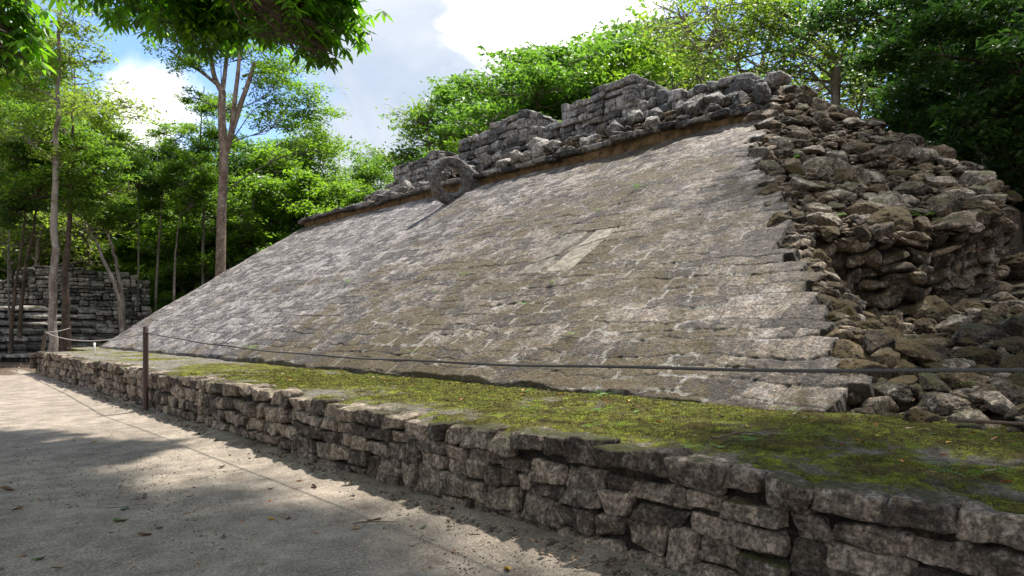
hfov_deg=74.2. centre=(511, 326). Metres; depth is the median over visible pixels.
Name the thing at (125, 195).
tree
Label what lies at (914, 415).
rock
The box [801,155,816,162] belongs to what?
rock
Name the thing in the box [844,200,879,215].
rock
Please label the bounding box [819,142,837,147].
rock
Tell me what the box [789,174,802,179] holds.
rock
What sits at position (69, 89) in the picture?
tree
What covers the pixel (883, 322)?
rock
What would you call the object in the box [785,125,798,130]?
rock
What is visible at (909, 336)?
rock
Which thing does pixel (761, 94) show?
rock
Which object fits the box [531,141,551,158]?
rock
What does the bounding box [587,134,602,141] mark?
rock
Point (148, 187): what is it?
slender tree
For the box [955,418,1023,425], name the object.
twig
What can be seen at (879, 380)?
rock
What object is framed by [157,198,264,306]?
tree
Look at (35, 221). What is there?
slender tree
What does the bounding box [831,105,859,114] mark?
rock
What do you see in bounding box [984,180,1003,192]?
rock
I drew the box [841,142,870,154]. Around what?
rock
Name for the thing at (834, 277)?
rock
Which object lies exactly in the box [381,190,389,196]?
rock
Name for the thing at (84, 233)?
tree
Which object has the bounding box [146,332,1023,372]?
rope
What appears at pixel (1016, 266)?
rock
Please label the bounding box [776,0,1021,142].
slender tree
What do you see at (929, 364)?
rock
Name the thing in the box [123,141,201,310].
slender tree
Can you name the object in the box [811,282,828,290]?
rock
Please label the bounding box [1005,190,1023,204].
rock
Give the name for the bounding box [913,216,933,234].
rock
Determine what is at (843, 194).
rock
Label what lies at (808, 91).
rock
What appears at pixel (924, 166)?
rock
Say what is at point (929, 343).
rock
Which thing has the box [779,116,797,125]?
rock
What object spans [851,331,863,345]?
rock
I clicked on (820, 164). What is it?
rock
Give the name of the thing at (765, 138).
rock
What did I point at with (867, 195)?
rock
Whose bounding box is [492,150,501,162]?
rock
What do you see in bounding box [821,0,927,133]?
tree
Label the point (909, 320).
rock
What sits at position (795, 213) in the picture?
rock
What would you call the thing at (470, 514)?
small stones
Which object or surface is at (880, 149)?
rock
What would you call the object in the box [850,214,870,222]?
rock
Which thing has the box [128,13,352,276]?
forked tree
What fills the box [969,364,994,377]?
rock
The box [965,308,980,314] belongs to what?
rock
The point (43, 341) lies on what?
post
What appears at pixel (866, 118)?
tree
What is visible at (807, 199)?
rock
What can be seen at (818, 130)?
rock
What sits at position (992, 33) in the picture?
slender tree
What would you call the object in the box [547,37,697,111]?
tree
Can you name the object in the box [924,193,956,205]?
rock
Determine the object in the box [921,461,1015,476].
fern
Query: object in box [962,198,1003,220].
rock
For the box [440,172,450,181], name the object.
rock
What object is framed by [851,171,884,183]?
rock
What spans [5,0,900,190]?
sky
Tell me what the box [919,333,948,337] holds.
rock
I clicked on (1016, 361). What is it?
rock
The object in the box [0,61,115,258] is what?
tree
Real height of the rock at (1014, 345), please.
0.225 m
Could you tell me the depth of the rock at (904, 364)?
5.98 m
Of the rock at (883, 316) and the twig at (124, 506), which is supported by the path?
the twig at (124, 506)
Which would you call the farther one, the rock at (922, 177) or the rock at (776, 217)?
the rock at (922, 177)
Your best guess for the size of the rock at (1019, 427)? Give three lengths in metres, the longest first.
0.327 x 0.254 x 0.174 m
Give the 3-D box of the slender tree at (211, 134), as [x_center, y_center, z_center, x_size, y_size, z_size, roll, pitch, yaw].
[-17.903,-5.887,37.932,4.676,15.180,5.904,0,0,-43]
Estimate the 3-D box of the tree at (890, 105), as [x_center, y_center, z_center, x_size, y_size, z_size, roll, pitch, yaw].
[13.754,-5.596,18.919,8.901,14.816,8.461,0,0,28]
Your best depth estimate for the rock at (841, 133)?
13.19 m
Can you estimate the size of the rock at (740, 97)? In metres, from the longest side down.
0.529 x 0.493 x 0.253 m
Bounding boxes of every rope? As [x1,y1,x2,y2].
[45,332,142,340]
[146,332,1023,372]
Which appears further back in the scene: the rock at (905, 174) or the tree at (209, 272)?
the tree at (209, 272)
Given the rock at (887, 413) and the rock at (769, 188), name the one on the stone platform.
the rock at (887, 413)
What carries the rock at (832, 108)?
on the rubble
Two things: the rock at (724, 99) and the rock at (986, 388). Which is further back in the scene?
the rock at (724, 99)
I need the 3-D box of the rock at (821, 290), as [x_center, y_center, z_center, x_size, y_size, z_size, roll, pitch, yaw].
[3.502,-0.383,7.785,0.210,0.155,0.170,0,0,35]
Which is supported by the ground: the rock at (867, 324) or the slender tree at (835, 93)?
the slender tree at (835, 93)
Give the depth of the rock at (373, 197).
25.82 m
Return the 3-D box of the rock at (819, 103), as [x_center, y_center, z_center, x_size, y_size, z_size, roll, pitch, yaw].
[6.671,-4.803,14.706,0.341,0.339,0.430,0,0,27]
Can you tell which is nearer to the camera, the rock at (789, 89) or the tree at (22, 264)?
the rock at (789, 89)
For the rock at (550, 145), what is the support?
on the ball court wall
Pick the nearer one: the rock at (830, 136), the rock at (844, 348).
the rock at (844, 348)
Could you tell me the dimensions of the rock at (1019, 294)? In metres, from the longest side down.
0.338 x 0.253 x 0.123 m
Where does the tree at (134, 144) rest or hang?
on the ground
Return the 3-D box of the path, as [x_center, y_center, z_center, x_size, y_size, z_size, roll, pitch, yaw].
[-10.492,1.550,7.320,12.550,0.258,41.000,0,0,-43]
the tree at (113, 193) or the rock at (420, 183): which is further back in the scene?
the tree at (113, 193)
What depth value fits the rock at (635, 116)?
17.56 m
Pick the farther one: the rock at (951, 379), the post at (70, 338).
the post at (70, 338)
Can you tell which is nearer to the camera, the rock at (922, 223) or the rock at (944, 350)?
the rock at (944, 350)
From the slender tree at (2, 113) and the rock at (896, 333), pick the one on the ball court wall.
the rock at (896, 333)
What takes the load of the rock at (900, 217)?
on the ball court wall
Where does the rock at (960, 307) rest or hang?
on the ball court wall
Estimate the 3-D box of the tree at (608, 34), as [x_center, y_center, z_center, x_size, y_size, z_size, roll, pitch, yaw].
[4.794,-6.521,35.946,12.205,16.823,14.809,0,0,-9]
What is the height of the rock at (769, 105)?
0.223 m
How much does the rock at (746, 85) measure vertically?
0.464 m
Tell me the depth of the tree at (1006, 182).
17.52 m
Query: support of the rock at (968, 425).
on the stone platform
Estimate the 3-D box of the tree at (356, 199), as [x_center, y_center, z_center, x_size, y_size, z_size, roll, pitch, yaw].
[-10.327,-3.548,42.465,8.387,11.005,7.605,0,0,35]
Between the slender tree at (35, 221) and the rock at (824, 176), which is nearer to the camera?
the rock at (824, 176)
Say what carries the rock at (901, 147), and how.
on the ball court wall
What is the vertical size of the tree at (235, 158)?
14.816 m
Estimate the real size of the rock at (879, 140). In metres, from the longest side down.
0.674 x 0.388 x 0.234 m
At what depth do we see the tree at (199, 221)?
42.46 m
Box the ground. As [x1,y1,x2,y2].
[0,357,35,374]
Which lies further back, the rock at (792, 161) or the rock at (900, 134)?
the rock at (900, 134)
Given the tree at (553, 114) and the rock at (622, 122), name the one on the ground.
the tree at (553, 114)
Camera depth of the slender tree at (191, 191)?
35.36 m
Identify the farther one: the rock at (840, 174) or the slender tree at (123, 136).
the slender tree at (123, 136)
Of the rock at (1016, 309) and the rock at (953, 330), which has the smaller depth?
the rock at (953, 330)
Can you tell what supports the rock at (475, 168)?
on the ball court wall
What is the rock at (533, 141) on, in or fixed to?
on the ball court wall
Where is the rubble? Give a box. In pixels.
[371,85,1023,431]
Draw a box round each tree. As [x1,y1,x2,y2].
[0,0,126,351]
[0,0,393,96]
[0,39,178,282]
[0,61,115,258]
[0,78,124,287]
[0,86,98,287]
[0,88,55,341]
[0,97,87,343]
[0,105,137,277]
[0,105,144,351]
[0,134,69,353]
[0,244,16,287]
[0,256,48,287]
[2,50,110,259]
[11,152,127,285]
[37,126,176,214]
[44,115,156,330]
[46,227,100,266]
[47,167,142,333]
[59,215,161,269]
[63,182,142,267]
[70,201,146,268]
[76,258,112,280]
[91,151,213,305]
[93,261,131,283]
[97,222,171,306]
[105,139,178,305]
[107,187,136,202]
[110,237,188,302]
[118,190,191,293]
[118,214,200,303]
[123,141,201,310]
[127,201,232,308]
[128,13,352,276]
[137,86,245,284]
[145,145,239,301]
[146,226,214,297]
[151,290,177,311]
[152,198,231,295]
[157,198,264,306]
[164,128,288,289]
[169,161,290,291]
[190,173,299,275]
[199,143,311,259]
[207,168,348,260]
[210,137,286,169]
[226,167,346,253]
[257,110,358,240]
[279,177,372,206]
[303,176,359,213]
[313,178,378,212]
[336,139,397,190]
[349,184,375,203]
[354,77,530,171]
[375,92,464,173]
[414,133,447,155]
[432,37,631,141]
[444,126,485,154]
[475,40,588,87]
[503,83,598,119]
[517,22,735,119]
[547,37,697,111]
[559,0,742,73]
[569,30,765,78]
[611,0,882,109]
[619,0,867,90]
[650,0,867,103]
[698,0,875,105]
[751,0,893,121]
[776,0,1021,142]
[801,7,910,117]
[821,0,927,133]
[835,0,1023,188]
[842,4,912,128]
[857,0,1021,210]
[858,8,939,135]
[863,41,1023,162]
[866,0,1023,162]
[898,0,1023,205]
[964,153,1023,212]
[994,161,1023,209]
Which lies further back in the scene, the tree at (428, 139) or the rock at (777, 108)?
the tree at (428, 139)
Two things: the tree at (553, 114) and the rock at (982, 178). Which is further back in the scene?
the tree at (553, 114)
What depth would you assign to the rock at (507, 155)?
20.66 m
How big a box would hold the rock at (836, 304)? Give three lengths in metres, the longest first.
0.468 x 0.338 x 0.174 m
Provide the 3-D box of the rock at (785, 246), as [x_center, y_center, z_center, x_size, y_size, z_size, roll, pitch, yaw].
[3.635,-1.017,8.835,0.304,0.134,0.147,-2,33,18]
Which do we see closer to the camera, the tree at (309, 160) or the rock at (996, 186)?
the rock at (996, 186)
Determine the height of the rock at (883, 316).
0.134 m
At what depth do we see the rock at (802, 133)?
13.25 m
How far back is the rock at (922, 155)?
11.80 m
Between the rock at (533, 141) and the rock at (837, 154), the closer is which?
the rock at (837, 154)
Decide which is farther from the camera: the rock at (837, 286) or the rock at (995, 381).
the rock at (837, 286)
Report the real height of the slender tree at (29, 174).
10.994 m
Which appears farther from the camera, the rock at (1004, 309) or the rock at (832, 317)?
the rock at (1004, 309)
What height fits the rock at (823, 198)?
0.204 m
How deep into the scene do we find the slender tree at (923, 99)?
17.23 m
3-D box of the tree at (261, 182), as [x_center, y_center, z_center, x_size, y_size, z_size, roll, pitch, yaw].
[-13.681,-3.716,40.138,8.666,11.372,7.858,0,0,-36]
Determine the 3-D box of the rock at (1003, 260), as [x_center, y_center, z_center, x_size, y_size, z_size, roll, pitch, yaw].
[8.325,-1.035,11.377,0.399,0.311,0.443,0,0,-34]
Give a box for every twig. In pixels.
[106,500,142,508]
[353,517,396,524]
[576,554,625,568]
[710,427,775,438]
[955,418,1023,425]
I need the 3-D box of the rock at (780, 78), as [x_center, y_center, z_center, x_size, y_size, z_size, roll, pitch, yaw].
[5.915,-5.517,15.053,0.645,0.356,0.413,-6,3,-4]
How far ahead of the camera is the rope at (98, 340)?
14.57 m
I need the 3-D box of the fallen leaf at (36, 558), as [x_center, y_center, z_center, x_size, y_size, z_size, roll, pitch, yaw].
[-3.009,1.475,4.298,0.091,0.020,0.038,-14,6,-25]
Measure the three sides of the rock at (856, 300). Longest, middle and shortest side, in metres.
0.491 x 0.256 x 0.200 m
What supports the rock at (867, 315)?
on the rubble
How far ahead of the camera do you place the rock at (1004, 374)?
5.78 m
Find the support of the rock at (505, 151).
on the ball court wall
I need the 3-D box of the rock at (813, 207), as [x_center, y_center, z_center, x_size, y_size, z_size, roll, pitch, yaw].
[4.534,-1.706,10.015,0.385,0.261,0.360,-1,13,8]
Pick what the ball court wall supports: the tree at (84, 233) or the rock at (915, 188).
the rock at (915, 188)
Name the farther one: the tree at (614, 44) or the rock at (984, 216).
the tree at (614, 44)
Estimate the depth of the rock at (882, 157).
11.90 m
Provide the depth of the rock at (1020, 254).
11.47 m
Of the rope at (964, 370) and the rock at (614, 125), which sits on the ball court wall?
the rock at (614, 125)
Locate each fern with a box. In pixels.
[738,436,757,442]
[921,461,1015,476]
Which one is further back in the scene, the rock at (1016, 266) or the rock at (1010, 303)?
the rock at (1016, 266)
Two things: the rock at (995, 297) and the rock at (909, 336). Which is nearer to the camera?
the rock at (909, 336)
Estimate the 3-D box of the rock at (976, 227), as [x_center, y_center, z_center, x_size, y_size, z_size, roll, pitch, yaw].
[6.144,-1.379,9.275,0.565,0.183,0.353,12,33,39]
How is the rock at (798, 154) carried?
on the rubble
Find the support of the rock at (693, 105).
on the ball court wall
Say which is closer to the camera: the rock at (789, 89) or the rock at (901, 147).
the rock at (901, 147)
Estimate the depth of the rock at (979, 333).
7.14 m
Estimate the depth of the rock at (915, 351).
6.23 m
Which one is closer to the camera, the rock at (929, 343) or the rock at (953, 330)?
the rock at (929, 343)
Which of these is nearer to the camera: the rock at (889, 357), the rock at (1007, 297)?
the rock at (889, 357)
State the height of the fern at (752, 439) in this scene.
0.048 m
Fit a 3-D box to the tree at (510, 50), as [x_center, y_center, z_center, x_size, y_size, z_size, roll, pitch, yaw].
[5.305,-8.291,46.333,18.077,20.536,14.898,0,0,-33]
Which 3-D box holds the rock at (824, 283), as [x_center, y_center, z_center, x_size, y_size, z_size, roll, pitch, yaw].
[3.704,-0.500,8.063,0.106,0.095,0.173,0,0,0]
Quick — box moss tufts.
[177,368,1023,513]
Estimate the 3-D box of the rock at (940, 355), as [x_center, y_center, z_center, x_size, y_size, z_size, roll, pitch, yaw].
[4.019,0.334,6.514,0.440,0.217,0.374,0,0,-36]
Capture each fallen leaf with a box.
[1,486,13,489]
[31,556,45,560]
[112,518,126,521]
[137,532,151,534]
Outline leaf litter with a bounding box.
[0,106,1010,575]
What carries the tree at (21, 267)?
on the ground
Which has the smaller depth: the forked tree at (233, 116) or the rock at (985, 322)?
the rock at (985, 322)
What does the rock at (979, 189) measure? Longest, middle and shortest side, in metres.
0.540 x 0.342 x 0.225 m
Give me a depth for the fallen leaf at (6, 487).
6.15 m
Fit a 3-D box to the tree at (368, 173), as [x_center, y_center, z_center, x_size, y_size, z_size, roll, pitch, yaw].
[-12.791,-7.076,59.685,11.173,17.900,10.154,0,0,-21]
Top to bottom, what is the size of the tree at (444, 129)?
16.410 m
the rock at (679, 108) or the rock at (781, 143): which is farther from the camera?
the rock at (679, 108)
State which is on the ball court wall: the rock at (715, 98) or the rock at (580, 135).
the rock at (715, 98)
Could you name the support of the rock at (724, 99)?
on the rubble
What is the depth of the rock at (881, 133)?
13.06 m
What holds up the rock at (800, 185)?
on the ball court wall
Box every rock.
[370,190,382,200]
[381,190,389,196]
[390,186,400,191]
[399,186,407,192]
[401,180,411,188]
[415,181,428,187]
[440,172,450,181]
[446,166,458,178]
[465,161,477,165]
[469,165,478,171]
[479,153,493,164]
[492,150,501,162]
[495,158,510,167]
[500,148,520,154]
[501,152,510,158]
[511,150,521,165]
[520,152,531,162]
[529,137,553,153]
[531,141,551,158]
[543,140,562,151]
[552,146,560,152]
[556,146,571,152]
[564,136,573,144]
[573,132,587,139]
[579,137,590,146]
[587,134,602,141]
[595,124,607,133]
[605,120,624,135]
[608,131,623,135]
[611,118,626,126]
[626,109,643,124]
[643,116,659,129]
[647,107,661,116]
[651,109,664,120]
[675,100,685,114]
[676,115,690,121]
[683,93,705,116]
[702,103,722,115]
[703,92,726,107]
[721,96,732,103]
[725,91,752,100]
[729,78,757,93]
[732,90,748,107]
[743,109,778,121]
[748,146,775,160]
[752,82,771,104]
[757,183,784,195]
[758,160,783,173]
[762,135,770,142]
[763,70,791,86]
[764,102,775,107]
[764,120,781,129]
[764,200,792,207]
[766,212,792,227]
[768,105,781,111]
[768,136,796,149]
[769,97,781,102]
[772,149,793,161]
[774,206,800,218]
[778,243,790,248]
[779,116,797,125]
[781,93,793,103]
[782,158,801,169]
[783,84,798,94]
[783,110,803,116]
[783,234,815,247]
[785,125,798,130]
[785,164,805,178]
[785,225,796,235]
[789,99,798,109]
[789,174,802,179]
[789,178,825,191]
[790,127,812,139]
[791,151,804,157]
[794,84,817,98]
[794,93,812,106]
[794,115,817,128]
[795,104,807,111]
[795,139,809,148]
[801,145,825,153]
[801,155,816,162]
[801,156,849,176]
[802,195,817,202]
[803,202,831,212]
[806,212,842,226]
[808,137,817,144]
[810,127,821,134]
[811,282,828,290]
[812,97,827,110]
[812,110,831,121]
[812,286,825,293]
[813,250,831,270]
[816,182,830,189]
[817,118,833,132]
[817,172,832,181]
[817,194,838,203]
[818,281,827,286]
[818,294,854,310]
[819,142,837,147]
[819,226,839,239]
[821,327,847,338]
[822,134,838,139]
[824,189,856,200]
[826,105,837,111]
[826,150,848,161]
[826,271,840,281]
[826,312,840,321]
[827,130,846,136]
[827,282,845,293]
[828,201,844,209]
[828,289,839,297]
[829,112,849,120]
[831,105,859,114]
[832,305,860,321]
[832,339,868,360]
[833,168,856,181]
[836,298,862,313]
[837,357,892,382]
[839,136,848,143]
[839,320,858,326]
[840,182,862,196]
[841,117,866,127]
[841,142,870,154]
[842,109,859,117]
[843,293,866,310]
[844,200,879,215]
[848,166,863,172]
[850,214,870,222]
[850,224,871,241]
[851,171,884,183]
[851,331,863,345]
[854,137,870,143]
[855,131,870,138]
[856,321,884,329]
[858,150,876,161]
[858,314,865,320]
[861,328,895,355]
[863,192,876,199]
[863,311,876,318]
[865,310,881,318]
[866,119,886,131]
[866,184,889,192]
[866,318,885,327]
[867,136,900,144]
[867,206,913,232]
[868,191,910,208]
[868,347,899,367]
[870,318,886,325]
[872,145,888,154]
[872,378,887,383]
[873,382,912,403]
[876,154,896,161]
[878,130,889,135]
[878,315,887,318]
[879,410,898,415]
[883,141,916,154]
[883,315,911,333]
[885,170,916,178]
[886,327,902,338]
[887,310,902,319]
[888,375,918,384]
[889,359,916,377]
[892,182,927,195]
[893,133,906,135]
[894,338,940,363]
[898,134,924,145]
[901,408,939,423]
[902,194,919,204]
[903,322,914,331]
[903,335,918,338]
[904,318,915,323]
[907,147,938,163]
[907,208,930,216]
[907,295,960,323]
[908,338,950,348]
[909,173,926,181]
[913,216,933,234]
[913,318,934,333]
[914,350,948,365]
[916,163,933,169]
[916,392,972,416]
[917,372,950,392]
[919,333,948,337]
[922,361,946,373]
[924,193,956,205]
[925,176,957,187]
[926,198,962,220]
[930,337,954,348]
[930,345,951,356]
[932,144,955,158]
[934,314,974,332]
[936,372,988,390]
[937,157,958,166]
[938,358,975,368]
[939,186,958,193]
[940,188,976,199]
[943,219,984,233]
[946,410,989,425]
[947,297,985,308]
[947,388,973,398]
[949,324,959,335]
[949,346,1000,366]
[950,323,1010,344]
[951,303,965,312]
[951,337,976,347]
[953,164,966,173]
[954,422,986,430]
[958,170,996,187]
[959,161,986,170]
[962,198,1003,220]
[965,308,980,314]
[967,210,990,224]
[968,185,993,195]
[968,391,985,403]
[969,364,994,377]
[971,194,1007,205]
[973,384,995,391]
[976,309,1003,322]
[978,319,992,325]
[982,200,994,204]
[982,391,1014,414]
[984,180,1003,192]
[987,291,1011,302]
[987,377,1014,386]
[990,304,1010,317]
[991,336,1023,354]
[993,381,1023,405]
[994,373,1010,377]
[995,316,1023,324]
[997,294,1018,301]
[997,300,1023,306]
[997,315,1023,336]
[997,353,1012,364]
[998,255,1018,264]
[998,257,1023,280]
[998,353,1023,373]
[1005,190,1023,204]
[1006,373,1023,386]
[1009,290,1023,299]
[1009,403,1023,412]
[1010,283,1023,292]
[1010,305,1023,314]
[1012,418,1023,431]
[1014,252,1023,257]
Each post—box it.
[40,331,47,351]
[69,325,70,350]
[142,326,148,410]
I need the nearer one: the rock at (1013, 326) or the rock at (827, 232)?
the rock at (1013, 326)
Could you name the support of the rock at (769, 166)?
on the ball court wall
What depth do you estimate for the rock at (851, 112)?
14.07 m
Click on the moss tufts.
(300, 377)
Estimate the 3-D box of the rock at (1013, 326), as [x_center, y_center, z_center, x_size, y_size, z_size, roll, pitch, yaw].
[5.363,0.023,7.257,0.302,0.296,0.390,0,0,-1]
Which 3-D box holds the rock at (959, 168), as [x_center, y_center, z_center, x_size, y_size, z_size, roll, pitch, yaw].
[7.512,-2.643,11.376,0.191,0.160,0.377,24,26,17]
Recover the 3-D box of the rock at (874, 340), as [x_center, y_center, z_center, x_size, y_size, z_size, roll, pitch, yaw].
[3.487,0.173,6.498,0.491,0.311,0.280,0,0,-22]
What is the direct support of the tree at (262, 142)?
on the ground
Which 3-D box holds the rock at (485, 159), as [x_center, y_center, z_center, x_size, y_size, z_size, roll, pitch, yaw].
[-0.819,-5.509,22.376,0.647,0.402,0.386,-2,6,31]
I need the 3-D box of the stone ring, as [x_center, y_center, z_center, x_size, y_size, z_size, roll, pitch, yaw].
[-1.577,-4.445,21.124,2.282,1.481,0.324,8,-2,-39]
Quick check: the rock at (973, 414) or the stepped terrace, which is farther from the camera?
the stepped terrace
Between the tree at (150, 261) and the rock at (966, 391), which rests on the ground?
the tree at (150, 261)
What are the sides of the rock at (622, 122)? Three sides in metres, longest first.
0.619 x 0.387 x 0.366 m
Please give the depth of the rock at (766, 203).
10.10 m
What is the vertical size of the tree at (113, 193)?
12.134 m
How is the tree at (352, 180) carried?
on the ground
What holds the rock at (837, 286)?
on the rock at (856, 300)
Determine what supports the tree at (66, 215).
on the ground
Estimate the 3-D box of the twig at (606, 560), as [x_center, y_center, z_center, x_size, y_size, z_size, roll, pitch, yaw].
[0.552,1.439,4.153,0.352,0.056,0.071,0,0,-18]
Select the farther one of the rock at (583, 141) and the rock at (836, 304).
the rock at (583, 141)
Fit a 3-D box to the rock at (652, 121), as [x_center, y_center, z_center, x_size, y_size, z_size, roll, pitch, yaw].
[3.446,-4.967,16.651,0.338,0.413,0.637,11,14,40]
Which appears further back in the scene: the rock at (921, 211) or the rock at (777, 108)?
the rock at (777, 108)
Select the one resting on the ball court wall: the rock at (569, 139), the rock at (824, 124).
the rock at (569, 139)
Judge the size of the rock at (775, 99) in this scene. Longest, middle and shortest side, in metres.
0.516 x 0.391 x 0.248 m
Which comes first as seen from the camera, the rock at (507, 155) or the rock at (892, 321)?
the rock at (892, 321)
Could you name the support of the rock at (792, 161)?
on the rock at (793, 169)
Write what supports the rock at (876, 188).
on the rubble
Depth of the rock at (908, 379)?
5.82 m
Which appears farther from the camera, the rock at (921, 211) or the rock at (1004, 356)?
the rock at (921, 211)
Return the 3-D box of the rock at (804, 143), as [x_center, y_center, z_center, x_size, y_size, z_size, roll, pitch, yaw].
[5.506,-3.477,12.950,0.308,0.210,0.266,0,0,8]
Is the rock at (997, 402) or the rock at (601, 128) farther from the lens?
the rock at (601, 128)
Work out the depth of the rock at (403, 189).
24.51 m
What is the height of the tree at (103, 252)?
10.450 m
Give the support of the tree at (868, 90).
on the ground
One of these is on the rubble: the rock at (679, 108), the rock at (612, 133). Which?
the rock at (612, 133)
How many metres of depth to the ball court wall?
11.75 m
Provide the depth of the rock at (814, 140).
12.96 m
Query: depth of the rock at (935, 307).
8.52 m
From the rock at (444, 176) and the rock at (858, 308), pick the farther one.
the rock at (444, 176)
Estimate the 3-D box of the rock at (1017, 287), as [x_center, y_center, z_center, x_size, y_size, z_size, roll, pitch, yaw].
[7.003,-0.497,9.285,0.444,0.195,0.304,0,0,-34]
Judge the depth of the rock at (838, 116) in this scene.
13.94 m
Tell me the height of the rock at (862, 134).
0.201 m
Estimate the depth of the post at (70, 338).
23.68 m
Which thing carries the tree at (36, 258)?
on the ground
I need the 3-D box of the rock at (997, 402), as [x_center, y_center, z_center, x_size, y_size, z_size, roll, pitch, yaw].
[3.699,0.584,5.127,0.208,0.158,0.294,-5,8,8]
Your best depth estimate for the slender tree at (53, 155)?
26.92 m
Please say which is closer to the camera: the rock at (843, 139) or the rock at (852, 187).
the rock at (852, 187)
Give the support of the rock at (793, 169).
on the ball court wall
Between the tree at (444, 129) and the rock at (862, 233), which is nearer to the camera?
the rock at (862, 233)
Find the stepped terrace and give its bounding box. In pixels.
[0,264,153,361]
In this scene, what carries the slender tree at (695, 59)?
on the ground
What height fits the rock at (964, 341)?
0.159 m
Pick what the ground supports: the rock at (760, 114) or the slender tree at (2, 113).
the slender tree at (2, 113)
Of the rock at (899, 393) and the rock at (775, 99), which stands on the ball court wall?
the rock at (899, 393)
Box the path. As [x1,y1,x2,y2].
[0,369,686,575]
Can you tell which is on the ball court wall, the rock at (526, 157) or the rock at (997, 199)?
the rock at (526, 157)
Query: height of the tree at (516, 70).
15.585 m
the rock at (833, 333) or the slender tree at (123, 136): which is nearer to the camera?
the rock at (833, 333)
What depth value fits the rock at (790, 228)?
9.15 m
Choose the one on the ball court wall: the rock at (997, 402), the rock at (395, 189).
the rock at (395, 189)
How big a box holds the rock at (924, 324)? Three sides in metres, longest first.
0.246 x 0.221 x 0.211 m
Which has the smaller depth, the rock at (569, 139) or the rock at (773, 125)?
the rock at (773, 125)
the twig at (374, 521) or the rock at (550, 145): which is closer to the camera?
the twig at (374, 521)
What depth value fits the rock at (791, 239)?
8.87 m
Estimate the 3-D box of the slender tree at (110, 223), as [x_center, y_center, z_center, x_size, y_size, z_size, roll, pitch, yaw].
[-20.096,-2.922,32.011,4.379,9.272,3.398,0,0,7]
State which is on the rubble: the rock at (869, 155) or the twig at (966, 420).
the rock at (869, 155)
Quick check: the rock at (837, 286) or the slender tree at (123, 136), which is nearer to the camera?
the rock at (837, 286)
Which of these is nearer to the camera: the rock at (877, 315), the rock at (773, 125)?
the rock at (877, 315)
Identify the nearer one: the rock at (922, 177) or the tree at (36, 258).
the rock at (922, 177)
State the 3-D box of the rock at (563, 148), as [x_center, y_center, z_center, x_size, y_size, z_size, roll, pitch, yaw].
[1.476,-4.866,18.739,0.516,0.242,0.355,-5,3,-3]
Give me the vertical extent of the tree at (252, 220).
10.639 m
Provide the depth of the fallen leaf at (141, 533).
4.81 m
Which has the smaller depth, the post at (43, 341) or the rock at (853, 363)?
the rock at (853, 363)
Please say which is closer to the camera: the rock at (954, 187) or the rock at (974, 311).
the rock at (974, 311)
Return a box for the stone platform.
[28,347,1023,575]
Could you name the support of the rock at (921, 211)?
on the ball court wall
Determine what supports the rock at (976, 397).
on the rubble
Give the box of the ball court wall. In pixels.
[99,73,1023,420]
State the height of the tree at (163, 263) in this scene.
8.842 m
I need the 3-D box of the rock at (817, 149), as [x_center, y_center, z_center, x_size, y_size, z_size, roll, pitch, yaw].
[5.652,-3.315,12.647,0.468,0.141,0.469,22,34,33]
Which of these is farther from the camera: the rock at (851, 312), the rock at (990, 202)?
the rock at (990, 202)
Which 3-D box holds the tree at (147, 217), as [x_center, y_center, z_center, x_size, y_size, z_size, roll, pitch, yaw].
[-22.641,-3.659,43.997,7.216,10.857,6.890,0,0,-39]
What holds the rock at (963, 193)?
on the ball court wall
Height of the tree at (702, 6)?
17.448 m
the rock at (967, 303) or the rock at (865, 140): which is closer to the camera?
the rock at (967, 303)
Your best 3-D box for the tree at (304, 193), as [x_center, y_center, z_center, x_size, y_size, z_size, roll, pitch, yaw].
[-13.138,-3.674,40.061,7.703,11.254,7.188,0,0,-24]
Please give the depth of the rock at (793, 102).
14.90 m
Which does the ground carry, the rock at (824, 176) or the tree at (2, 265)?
the tree at (2, 265)
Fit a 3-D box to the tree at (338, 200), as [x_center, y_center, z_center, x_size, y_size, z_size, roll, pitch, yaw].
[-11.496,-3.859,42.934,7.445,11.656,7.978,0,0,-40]
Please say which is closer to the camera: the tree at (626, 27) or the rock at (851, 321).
the rock at (851, 321)
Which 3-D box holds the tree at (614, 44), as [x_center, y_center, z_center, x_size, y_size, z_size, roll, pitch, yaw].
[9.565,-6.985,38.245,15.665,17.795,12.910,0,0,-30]
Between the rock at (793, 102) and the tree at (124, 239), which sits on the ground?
the tree at (124, 239)
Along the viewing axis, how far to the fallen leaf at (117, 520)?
5.14 m
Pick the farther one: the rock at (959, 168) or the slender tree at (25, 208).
the slender tree at (25, 208)
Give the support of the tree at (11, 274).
on the ground
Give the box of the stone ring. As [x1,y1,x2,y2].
[428,156,479,203]
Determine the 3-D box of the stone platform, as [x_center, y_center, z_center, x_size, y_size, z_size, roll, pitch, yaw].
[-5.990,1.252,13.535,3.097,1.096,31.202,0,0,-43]
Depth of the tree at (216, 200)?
43.47 m
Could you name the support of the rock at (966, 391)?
on the rubble
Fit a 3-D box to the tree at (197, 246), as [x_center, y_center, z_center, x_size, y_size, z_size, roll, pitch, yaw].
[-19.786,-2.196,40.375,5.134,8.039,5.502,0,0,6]
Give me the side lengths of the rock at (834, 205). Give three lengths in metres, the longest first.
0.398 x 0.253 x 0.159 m
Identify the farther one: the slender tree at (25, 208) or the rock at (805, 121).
the slender tree at (25, 208)
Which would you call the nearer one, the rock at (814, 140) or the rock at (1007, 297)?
the rock at (1007, 297)
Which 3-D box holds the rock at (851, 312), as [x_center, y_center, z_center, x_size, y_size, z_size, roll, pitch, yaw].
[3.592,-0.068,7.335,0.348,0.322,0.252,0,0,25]

